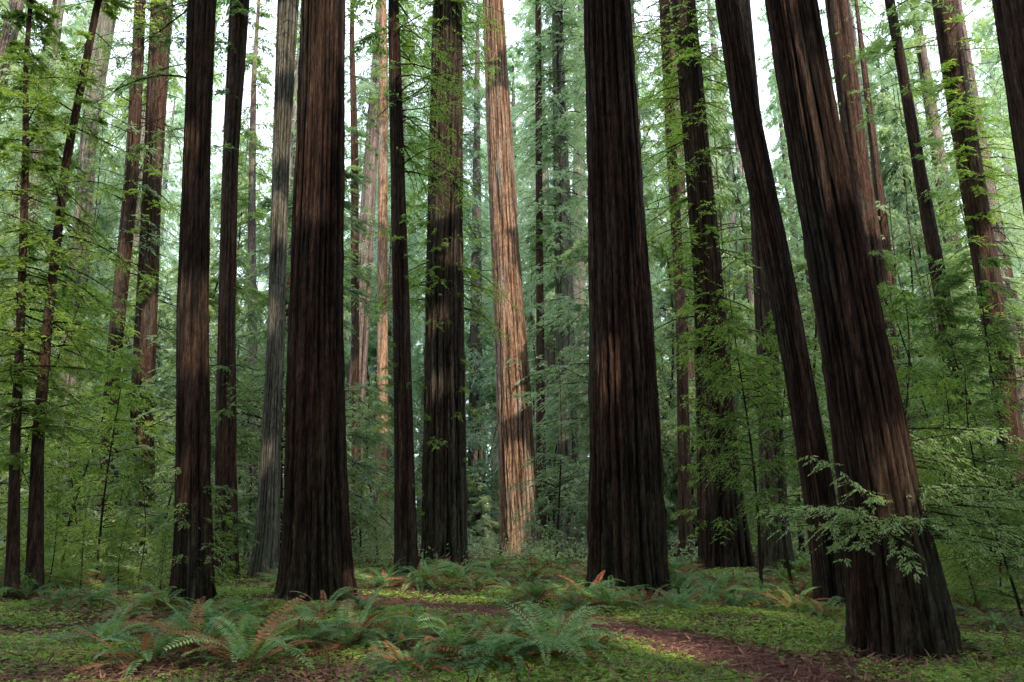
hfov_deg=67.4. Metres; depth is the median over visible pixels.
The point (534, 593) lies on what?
sword fern
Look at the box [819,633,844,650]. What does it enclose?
sword fern
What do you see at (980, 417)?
young tree
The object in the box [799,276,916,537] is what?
young tree
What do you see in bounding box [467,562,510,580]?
sword fern
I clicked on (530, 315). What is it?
young tree
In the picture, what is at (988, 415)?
young tree
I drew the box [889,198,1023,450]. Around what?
young tree
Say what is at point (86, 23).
background redwood
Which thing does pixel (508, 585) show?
sword fern
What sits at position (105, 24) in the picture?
redwood tree
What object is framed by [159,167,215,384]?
background redwood
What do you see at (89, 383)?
young tree
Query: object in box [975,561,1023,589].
sword fern
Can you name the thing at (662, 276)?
background redwood
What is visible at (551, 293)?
young tree
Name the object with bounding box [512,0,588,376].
redwood tree
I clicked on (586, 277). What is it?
young tree
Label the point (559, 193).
background redwood
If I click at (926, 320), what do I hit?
young tree
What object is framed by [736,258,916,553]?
young tree
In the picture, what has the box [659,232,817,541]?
young tree
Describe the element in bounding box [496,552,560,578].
sword fern
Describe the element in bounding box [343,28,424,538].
background redwood
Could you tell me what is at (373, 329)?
young tree
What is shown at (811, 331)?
young tree
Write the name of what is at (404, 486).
redwood tree
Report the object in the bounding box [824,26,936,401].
young tree
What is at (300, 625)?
sword fern
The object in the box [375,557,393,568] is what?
sword fern
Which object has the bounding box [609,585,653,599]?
sword fern
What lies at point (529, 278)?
young tree
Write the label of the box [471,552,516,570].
sword fern
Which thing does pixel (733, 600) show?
sword fern
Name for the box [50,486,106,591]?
young tree
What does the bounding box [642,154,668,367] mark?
background redwood
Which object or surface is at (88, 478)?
young tree
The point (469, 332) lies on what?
background redwood
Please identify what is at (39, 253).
young tree
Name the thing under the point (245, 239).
young tree
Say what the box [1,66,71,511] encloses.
young tree
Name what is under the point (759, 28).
sky
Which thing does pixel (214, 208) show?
background redwood
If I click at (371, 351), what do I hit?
young tree
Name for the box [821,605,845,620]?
sword fern
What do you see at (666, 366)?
young tree
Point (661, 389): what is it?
young tree
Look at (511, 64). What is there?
background redwood
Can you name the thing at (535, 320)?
young tree
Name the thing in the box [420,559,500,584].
sword fern
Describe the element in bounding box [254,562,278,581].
sword fern
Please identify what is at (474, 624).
sword fern
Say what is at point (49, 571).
sword fern
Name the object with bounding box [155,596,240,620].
sword fern
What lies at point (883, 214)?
background redwood
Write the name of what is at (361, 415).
young tree
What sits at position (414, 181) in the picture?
background redwood
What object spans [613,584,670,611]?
sword fern
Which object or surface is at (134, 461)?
young tree
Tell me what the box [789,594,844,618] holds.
sword fern
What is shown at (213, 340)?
young tree
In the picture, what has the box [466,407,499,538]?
young tree
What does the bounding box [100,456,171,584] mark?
young tree
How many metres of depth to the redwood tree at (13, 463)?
20.91 m
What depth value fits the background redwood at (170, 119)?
105.99 m
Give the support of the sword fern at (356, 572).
on the ground
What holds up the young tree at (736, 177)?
on the ground
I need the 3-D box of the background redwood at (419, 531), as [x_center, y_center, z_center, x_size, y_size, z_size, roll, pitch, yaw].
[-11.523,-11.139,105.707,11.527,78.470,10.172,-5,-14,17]
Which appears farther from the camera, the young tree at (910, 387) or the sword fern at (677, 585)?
the young tree at (910, 387)
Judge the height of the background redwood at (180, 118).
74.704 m
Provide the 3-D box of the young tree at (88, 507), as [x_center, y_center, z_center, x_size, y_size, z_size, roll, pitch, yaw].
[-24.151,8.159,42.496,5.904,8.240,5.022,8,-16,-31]
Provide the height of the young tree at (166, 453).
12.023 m
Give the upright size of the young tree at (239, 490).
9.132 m
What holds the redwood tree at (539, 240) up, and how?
on the ground
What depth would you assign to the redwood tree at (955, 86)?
47.60 m
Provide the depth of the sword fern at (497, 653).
9.09 m
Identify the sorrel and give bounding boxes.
[0,557,1023,681]
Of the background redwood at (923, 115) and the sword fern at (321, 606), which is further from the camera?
the background redwood at (923, 115)
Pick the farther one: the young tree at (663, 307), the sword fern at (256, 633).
the young tree at (663, 307)
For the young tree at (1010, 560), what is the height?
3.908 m
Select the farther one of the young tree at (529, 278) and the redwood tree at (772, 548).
the young tree at (529, 278)
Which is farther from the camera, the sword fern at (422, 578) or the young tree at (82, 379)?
the young tree at (82, 379)
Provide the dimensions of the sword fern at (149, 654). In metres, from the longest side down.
2.145 x 2.000 x 0.690 m
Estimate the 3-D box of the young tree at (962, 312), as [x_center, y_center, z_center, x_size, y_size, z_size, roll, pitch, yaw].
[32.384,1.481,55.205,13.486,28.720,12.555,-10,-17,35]
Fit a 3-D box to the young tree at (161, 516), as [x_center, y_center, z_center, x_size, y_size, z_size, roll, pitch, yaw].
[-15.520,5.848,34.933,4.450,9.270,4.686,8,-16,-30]
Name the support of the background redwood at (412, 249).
on the ground
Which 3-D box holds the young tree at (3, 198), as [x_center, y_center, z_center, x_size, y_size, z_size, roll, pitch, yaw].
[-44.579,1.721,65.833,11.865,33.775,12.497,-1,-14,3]
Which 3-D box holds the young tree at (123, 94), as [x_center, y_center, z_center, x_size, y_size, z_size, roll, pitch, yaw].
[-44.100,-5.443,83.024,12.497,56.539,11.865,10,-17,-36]
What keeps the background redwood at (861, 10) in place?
on the ground
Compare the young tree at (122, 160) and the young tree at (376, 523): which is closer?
the young tree at (376, 523)
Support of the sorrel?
on the ground
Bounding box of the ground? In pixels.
[0,534,1023,681]
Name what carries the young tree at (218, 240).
on the ground
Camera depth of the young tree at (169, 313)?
65.94 m
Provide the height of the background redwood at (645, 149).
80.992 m
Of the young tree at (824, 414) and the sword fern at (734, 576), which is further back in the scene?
the young tree at (824, 414)
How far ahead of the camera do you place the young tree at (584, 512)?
60.99 m
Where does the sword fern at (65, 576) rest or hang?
on the ground
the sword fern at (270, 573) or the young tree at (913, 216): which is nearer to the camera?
the sword fern at (270, 573)
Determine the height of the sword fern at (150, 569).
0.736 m
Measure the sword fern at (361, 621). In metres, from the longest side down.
2.383 x 2.222 x 0.808 m
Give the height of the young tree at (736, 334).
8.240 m
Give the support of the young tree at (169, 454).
on the ground
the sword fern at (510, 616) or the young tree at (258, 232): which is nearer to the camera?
the sword fern at (510, 616)
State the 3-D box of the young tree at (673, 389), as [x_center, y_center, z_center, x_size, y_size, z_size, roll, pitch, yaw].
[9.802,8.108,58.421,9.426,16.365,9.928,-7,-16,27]
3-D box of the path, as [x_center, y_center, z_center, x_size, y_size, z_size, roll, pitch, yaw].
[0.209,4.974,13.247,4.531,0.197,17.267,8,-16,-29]
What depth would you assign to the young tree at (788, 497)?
61.58 m
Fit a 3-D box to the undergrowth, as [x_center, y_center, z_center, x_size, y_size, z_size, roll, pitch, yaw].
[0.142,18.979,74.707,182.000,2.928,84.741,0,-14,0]
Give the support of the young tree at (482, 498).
on the ground
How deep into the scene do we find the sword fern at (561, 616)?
12.01 m
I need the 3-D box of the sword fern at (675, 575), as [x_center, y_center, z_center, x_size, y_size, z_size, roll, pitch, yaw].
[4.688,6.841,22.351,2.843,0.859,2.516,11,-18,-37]
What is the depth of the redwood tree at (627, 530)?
22.84 m
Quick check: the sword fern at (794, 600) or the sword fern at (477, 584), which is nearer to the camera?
the sword fern at (794, 600)
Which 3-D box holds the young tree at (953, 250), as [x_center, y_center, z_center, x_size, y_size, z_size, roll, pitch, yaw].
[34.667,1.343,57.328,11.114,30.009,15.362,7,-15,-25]
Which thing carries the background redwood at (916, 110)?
on the ground
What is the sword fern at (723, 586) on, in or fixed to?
on the ground
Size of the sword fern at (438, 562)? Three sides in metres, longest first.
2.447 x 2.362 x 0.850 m
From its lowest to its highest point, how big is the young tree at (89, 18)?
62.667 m
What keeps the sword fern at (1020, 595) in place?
on the ground
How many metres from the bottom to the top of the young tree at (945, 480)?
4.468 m
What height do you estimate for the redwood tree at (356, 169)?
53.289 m
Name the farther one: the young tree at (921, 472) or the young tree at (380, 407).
the young tree at (380, 407)
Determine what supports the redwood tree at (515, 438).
on the ground
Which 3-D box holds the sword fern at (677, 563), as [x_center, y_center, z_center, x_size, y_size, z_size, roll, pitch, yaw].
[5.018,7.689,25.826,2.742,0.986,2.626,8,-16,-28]
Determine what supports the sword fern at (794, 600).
on the ground
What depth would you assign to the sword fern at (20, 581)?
23.16 m
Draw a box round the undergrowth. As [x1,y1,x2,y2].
[0,519,1021,568]
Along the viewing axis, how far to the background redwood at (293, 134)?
79.02 m
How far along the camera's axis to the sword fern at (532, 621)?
9.47 m
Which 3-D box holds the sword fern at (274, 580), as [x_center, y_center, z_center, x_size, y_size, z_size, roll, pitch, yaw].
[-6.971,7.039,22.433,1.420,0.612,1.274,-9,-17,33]
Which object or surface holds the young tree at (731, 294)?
on the ground
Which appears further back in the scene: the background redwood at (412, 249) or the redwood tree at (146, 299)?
the background redwood at (412, 249)
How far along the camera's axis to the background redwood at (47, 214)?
72.43 m
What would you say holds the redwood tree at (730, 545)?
on the ground
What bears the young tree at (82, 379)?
on the ground
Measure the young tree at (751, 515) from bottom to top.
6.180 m
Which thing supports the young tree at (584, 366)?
on the ground
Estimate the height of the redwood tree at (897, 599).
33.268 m
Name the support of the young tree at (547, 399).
on the ground
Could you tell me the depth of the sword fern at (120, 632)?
11.33 m
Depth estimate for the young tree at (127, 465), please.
44.87 m
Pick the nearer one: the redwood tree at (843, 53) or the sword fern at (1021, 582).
the sword fern at (1021, 582)
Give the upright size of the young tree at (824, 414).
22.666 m
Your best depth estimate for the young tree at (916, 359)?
49.70 m
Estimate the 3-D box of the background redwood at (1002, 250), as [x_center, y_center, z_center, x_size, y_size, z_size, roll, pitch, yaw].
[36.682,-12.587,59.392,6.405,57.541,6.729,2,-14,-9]
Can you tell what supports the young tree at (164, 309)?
on the ground
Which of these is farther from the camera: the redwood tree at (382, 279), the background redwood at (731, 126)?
the background redwood at (731, 126)
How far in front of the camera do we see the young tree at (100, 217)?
75.85 m
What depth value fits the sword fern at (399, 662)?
9.17 m
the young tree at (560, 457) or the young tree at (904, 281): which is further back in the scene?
the young tree at (904, 281)
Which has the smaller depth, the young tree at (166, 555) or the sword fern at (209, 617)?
the sword fern at (209, 617)
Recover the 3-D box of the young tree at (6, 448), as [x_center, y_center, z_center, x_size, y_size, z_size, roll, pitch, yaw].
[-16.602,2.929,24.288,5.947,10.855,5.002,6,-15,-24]
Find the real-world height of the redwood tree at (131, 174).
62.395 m
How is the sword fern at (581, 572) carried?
on the ground
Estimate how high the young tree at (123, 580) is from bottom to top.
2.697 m
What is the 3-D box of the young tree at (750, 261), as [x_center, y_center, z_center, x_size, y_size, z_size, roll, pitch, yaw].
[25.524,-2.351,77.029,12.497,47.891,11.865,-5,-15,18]
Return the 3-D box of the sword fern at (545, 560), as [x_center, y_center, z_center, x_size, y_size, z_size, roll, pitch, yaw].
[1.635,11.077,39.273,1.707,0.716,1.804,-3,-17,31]
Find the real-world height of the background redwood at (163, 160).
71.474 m
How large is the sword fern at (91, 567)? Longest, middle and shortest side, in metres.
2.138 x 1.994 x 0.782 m
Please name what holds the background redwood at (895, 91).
on the ground
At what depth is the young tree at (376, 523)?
42.74 m
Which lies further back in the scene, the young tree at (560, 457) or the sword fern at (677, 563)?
the young tree at (560, 457)
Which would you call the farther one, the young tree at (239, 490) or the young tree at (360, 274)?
the young tree at (239, 490)
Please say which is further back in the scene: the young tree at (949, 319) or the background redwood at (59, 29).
the background redwood at (59, 29)
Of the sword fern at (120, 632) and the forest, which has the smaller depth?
the sword fern at (120, 632)
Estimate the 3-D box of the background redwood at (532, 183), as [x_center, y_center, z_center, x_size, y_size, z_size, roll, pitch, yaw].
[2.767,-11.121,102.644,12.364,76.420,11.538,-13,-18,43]
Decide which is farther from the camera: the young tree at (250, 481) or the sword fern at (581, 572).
the young tree at (250, 481)
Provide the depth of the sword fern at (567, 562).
37.28 m
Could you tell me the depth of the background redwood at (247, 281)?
145.56 m
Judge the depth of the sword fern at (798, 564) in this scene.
30.27 m
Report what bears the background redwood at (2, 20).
on the ground
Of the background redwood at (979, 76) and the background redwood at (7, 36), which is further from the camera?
the background redwood at (979, 76)
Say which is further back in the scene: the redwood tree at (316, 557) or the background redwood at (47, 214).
the background redwood at (47, 214)
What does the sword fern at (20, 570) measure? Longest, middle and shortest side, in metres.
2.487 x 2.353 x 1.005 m
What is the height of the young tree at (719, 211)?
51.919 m
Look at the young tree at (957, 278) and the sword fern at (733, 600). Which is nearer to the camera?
the sword fern at (733, 600)
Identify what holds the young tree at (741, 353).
on the ground
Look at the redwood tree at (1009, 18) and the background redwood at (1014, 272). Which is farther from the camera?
the background redwood at (1014, 272)
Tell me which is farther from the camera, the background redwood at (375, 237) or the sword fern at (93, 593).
the background redwood at (375, 237)
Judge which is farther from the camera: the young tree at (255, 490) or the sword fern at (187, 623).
the young tree at (255, 490)
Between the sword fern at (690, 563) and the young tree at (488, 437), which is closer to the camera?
the sword fern at (690, 563)
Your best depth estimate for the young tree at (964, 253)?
57.48 m
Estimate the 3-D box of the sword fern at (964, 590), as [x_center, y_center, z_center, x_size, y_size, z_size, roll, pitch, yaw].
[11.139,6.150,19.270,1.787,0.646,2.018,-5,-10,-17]
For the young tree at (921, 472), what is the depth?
20.40 m
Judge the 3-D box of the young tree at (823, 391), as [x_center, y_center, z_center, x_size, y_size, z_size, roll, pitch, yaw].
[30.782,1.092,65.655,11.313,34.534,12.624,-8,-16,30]
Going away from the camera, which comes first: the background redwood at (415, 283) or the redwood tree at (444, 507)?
the redwood tree at (444, 507)
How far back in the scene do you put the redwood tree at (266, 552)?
30.71 m
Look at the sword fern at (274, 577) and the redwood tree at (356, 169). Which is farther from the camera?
the redwood tree at (356, 169)
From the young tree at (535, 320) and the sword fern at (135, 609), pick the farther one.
the young tree at (535, 320)
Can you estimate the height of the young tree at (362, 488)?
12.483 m
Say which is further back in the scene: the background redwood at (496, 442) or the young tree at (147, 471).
the background redwood at (496, 442)
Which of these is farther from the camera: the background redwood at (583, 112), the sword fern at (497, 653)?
the background redwood at (583, 112)
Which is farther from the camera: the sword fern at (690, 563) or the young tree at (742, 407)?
the young tree at (742, 407)
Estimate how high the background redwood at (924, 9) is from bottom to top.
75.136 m
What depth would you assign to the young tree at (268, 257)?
84.72 m
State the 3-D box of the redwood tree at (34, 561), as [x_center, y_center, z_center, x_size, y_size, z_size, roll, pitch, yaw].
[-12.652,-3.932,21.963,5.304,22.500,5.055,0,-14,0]
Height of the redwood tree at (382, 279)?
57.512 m
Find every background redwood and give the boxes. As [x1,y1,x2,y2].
[0,0,36,218]
[0,0,37,207]
[0,0,82,479]
[0,0,92,397]
[0,0,100,487]
[0,0,111,541]
[0,18,15,189]
[59,0,186,535]
[63,101,113,228]
[90,31,171,311]
[113,68,165,413]
[135,90,184,420]
[156,0,226,542]
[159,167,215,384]
[162,110,214,294]
[210,171,218,275]
[236,0,300,494]
[237,225,266,356]
[241,191,287,396]
[343,0,425,525]
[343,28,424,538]
[344,1,431,542]
[344,115,376,382]
[345,129,419,535]
[360,127,389,464]
[369,102,427,538]
[388,132,426,404]
[406,12,464,543]
[408,0,494,385]
[419,0,527,545]
[419,234,487,470]
[463,204,484,428]
[465,134,491,539]
[466,119,527,540]
[468,47,535,517]
[487,0,588,534]
[510,0,588,551]
[515,10,554,415]
[516,0,589,547]
[547,113,586,348]
[548,83,587,333]
[549,0,690,519]
[567,0,696,553]
[638,56,674,541]
[640,0,736,545]
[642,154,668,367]
[646,52,677,542]
[684,51,738,406]
[696,0,793,545]
[716,54,799,438]
[756,4,834,476]
[762,63,808,474]
[824,0,941,293]
[854,0,931,362]
[869,0,1023,374]
[879,21,967,295]
[891,22,943,311]
[892,51,980,320]
[903,0,1023,440]
[940,0,1023,424]
[964,0,1023,302]
[971,27,1023,286]
[980,94,1023,279]
[986,44,1011,233]
[993,66,1023,279]
[995,113,1023,303]
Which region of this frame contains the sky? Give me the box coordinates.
[0,0,1014,503]
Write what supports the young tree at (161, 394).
on the ground
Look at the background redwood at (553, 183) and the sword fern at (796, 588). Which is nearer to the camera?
the sword fern at (796, 588)
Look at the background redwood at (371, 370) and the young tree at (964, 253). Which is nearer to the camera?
the young tree at (964, 253)
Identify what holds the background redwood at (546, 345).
on the ground
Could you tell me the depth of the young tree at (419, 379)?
79.11 m
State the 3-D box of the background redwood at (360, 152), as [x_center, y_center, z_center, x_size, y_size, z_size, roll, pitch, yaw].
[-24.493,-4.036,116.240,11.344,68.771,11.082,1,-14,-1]
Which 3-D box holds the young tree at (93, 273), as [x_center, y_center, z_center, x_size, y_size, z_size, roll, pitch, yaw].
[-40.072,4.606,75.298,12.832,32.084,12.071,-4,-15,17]
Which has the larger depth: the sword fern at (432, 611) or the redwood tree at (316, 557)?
the redwood tree at (316, 557)
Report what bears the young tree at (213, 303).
on the ground
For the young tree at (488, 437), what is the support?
on the ground
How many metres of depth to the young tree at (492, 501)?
89.32 m
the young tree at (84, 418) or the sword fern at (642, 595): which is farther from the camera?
the young tree at (84, 418)
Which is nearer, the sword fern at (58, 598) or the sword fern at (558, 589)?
the sword fern at (58, 598)
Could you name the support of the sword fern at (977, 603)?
on the ground
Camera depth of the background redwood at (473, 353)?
88.24 m
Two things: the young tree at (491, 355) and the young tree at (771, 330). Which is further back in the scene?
the young tree at (491, 355)
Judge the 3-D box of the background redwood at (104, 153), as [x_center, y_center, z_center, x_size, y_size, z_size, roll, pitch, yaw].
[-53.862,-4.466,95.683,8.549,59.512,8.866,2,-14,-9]
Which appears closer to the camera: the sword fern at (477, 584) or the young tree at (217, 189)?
the sword fern at (477, 584)
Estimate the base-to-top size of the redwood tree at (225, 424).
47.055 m
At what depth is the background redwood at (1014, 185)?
116.66 m
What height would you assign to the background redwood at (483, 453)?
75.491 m
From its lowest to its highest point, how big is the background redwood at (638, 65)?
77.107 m
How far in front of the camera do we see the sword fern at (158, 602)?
16.64 m
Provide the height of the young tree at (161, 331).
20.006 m
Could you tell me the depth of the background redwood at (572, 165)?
124.83 m
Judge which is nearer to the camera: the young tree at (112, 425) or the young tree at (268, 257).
the young tree at (112, 425)
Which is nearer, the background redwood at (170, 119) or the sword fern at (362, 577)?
the sword fern at (362, 577)
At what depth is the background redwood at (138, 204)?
77.41 m
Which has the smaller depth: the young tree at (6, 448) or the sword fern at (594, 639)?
the sword fern at (594, 639)
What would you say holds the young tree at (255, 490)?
on the ground
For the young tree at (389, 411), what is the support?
on the ground
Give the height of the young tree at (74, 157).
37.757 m
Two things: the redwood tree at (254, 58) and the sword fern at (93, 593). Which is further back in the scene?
the redwood tree at (254, 58)
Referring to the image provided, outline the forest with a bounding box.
[2,60,1013,537]
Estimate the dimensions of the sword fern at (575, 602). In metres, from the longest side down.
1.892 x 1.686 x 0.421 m
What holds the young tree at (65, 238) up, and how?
on the ground
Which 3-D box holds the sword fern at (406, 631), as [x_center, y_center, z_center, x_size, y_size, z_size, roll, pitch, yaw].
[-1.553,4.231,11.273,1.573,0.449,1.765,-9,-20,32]
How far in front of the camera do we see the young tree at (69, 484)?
50.23 m
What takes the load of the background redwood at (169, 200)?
on the ground
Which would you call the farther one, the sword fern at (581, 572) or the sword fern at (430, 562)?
the sword fern at (430, 562)
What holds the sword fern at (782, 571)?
on the ground
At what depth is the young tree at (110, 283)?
61.28 m
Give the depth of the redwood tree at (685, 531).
43.69 m
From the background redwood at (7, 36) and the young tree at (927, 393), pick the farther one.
the background redwood at (7, 36)
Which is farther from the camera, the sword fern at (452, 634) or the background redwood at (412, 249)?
the background redwood at (412, 249)
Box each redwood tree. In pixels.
[0,0,141,601]
[0,0,161,600]
[45,1,117,556]
[47,0,185,558]
[66,0,222,558]
[89,0,241,606]
[209,0,276,578]
[210,0,296,558]
[246,0,298,578]
[274,0,360,602]
[343,0,389,553]
[345,0,488,575]
[346,0,401,556]
[368,0,522,566]
[468,0,546,555]
[508,0,577,544]
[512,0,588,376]
[584,0,670,595]
[631,0,723,561]
[631,0,796,569]
[715,0,845,606]
[738,0,798,573]
[755,0,1023,663]
[766,0,931,481]
[834,0,1015,563]
[890,0,1023,562]
[992,0,1023,213]
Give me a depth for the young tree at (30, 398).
55.97 m
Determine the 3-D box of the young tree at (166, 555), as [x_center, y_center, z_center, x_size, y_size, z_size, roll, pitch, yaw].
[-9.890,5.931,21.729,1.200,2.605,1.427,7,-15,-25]
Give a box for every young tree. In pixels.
[0,148,110,542]
[0,185,44,535]
[0,232,71,540]
[0,261,140,570]
[0,290,81,584]
[0,300,98,543]
[0,325,129,537]
[0,335,126,537]
[0,401,96,542]
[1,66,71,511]
[2,88,60,537]
[2,113,135,515]
[2,179,129,511]
[2,355,144,569]
[20,6,118,543]
[20,417,127,556]
[22,86,132,419]
[22,234,175,546]
[22,473,89,589]
[23,428,119,540]
[26,421,126,540]
[45,347,174,578]
[47,345,172,539]
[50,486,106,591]
[58,68,130,373]
[73,423,173,553]
[77,312,238,513]
[78,252,113,534]
[81,250,285,552]
[84,428,165,559]
[87,362,175,534]
[89,113,161,378]
[91,279,215,519]
[93,501,142,593]
[96,222,263,541]
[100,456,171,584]
[113,386,215,562]
[118,390,244,544]
[135,126,425,549]
[137,504,173,592]
[154,404,213,536]
[159,121,285,540]
[160,224,393,561]
[172,120,286,481]
[209,260,246,482]
[209,320,241,494]
[211,262,267,475]
[211,383,284,559]
[212,165,286,507]
[215,516,244,584]
[216,131,287,487]
[237,431,261,523]
[237,463,258,546]
[240,416,284,553]
[259,122,348,454]
[260,212,392,415]
[262,149,350,399]
[283,323,473,532]
[284,276,393,513]
[345,326,422,521]
[345,401,393,546]
[346,372,421,556]
[346,401,371,530]
[346,402,392,546]
[347,425,393,560]
[364,217,423,519]
[389,360,498,536]
[414,314,532,534]
[420,352,499,544]
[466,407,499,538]
[467,471,499,555]
[471,267,556,537]
[482,476,498,524]
[489,203,555,443]
[489,273,587,542]
[494,221,587,404]
[496,386,583,540]
[497,215,696,534]
[506,369,588,559]
[531,172,588,391]
[533,265,589,514]
[533,373,587,546]
[536,303,675,532]
[548,367,589,533]
[575,493,674,535]
[581,347,695,538]
[583,183,696,520]
[651,188,755,551]
[653,180,920,553]
[654,238,747,524]
[656,346,696,547]
[657,46,757,504]
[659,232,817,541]
[659,380,696,530]
[668,292,796,589]
[668,313,753,532]
[714,122,804,508]
[715,310,837,582]
[720,159,820,492]
[721,251,786,411]
[727,269,784,420]
[732,340,782,535]
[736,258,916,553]
[743,472,756,542]
[747,299,990,487]
[752,303,832,505]
[785,451,806,543]
[786,379,833,477]
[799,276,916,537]
[818,230,933,486]
[823,283,1019,571]
[823,308,931,482]
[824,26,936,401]
[835,204,1023,528]
[868,76,987,407]
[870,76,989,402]
[877,273,1008,568]
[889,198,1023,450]
[895,272,1023,522]
[896,309,995,552]
[897,182,1023,520]
[897,276,943,414]
[899,210,1023,482]
[902,294,1023,571]
[905,213,1022,485]
[908,374,1017,588]
[911,254,1023,571]
[914,332,999,534]
[916,463,975,586]
[918,413,1023,613]
[921,367,1023,625]
[951,448,1023,601]
[978,412,1006,530]
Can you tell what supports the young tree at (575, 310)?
on the ground
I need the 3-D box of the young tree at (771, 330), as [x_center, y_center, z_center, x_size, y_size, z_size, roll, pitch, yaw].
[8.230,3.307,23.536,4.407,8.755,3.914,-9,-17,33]
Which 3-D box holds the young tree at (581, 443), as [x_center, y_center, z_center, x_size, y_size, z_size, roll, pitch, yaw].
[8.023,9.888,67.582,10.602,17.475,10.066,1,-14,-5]
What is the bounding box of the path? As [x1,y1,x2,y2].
[296,596,876,681]
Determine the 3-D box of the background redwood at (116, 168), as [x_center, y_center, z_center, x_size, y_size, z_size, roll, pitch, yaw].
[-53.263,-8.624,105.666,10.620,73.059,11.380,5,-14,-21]
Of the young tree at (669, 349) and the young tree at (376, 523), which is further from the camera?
the young tree at (669, 349)
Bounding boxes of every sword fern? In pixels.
[0,554,60,579]
[0,564,49,579]
[0,572,57,587]
[0,573,57,601]
[20,554,108,586]
[20,585,108,608]
[31,603,159,643]
[44,557,104,586]
[50,602,227,677]
[59,575,131,607]
[76,554,104,574]
[86,555,130,575]
[94,590,165,621]
[126,578,196,609]
[133,596,270,662]
[134,561,170,579]
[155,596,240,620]
[162,603,273,643]
[164,594,338,674]
[212,607,309,638]
[213,591,277,616]
[224,598,376,653]
[253,572,276,589]
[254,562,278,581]
[257,564,277,588]
[270,583,424,657]
[290,586,356,617]
[330,584,397,613]
[344,613,454,647]
[344,637,464,679]
[354,567,381,580]
[354,570,375,586]
[358,556,412,586]
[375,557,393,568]
[379,602,446,631]
[384,613,504,664]
[386,559,461,590]
[418,616,572,678]
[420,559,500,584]
[422,554,453,567]
[424,556,462,574]
[432,613,514,638]
[453,571,498,589]
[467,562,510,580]
[470,595,630,667]
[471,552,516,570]
[484,578,530,594]
[489,604,566,632]
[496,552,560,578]
[496,572,575,604]
[513,601,611,638]
[525,551,554,563]
[531,580,594,597]
[538,587,613,615]
[540,619,648,654]
[550,554,581,566]
[558,570,623,599]
[562,559,586,580]
[571,575,654,610]
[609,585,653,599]
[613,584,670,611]
[628,571,718,614]
[661,577,713,593]
[668,555,703,579]
[668,555,705,567]
[668,562,720,586]
[669,559,694,570]
[676,575,749,604]
[690,568,767,595]
[701,585,777,609]
[705,566,764,586]
[730,574,802,604]
[750,583,833,614]
[756,561,809,581]
[767,575,812,599]
[778,557,810,572]
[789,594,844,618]
[794,550,810,561]
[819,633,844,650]
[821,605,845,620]
[946,570,990,600]
[950,591,1013,614]
[953,605,1023,632]
[969,579,1023,604]
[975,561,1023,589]
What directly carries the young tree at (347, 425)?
on the ground
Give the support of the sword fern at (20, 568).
on the ground
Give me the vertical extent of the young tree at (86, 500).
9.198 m
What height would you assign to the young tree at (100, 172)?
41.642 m
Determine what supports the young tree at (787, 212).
on the ground
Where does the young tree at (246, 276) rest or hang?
on the ground
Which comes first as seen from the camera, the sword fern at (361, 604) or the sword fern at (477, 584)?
the sword fern at (361, 604)
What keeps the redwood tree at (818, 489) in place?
on the ground
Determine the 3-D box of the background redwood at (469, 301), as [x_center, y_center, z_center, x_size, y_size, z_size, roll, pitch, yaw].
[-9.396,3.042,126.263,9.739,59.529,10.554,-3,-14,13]
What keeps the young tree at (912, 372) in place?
on the ground
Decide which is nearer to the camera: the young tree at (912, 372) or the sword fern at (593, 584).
the sword fern at (593, 584)
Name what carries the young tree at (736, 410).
on the ground
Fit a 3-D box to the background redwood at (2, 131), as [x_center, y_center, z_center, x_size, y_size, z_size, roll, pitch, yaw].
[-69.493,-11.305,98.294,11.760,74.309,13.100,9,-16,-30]
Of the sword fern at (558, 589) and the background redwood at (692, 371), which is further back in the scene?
the background redwood at (692, 371)
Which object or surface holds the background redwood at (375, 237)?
on the ground
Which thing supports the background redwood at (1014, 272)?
on the ground
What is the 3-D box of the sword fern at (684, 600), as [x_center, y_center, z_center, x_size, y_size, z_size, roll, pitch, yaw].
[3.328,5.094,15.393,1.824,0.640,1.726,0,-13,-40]
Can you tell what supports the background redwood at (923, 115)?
on the ground
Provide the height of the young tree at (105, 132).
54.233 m
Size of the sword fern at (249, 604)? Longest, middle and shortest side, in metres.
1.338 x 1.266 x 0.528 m
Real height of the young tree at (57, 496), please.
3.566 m
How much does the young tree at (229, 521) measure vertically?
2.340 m
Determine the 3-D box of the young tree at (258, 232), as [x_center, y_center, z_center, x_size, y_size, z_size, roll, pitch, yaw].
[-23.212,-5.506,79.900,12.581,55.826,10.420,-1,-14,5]
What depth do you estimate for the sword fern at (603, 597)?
15.93 m
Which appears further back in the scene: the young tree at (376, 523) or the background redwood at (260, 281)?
the background redwood at (260, 281)
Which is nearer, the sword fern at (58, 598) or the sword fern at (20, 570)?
the sword fern at (58, 598)
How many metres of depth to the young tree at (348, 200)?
86.99 m
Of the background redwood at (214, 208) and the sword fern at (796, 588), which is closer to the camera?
the sword fern at (796, 588)
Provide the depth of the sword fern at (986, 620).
13.32 m
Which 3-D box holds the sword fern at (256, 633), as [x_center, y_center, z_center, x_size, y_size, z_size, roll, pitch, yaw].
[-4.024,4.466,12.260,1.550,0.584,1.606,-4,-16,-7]
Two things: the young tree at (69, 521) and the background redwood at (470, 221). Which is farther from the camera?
the background redwood at (470, 221)
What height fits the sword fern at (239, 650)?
0.899 m
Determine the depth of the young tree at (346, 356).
76.97 m
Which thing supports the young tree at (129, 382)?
on the ground
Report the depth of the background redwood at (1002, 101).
95.55 m
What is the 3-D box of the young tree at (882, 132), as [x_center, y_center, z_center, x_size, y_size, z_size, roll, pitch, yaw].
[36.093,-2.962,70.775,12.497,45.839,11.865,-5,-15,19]
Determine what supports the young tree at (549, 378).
on the ground

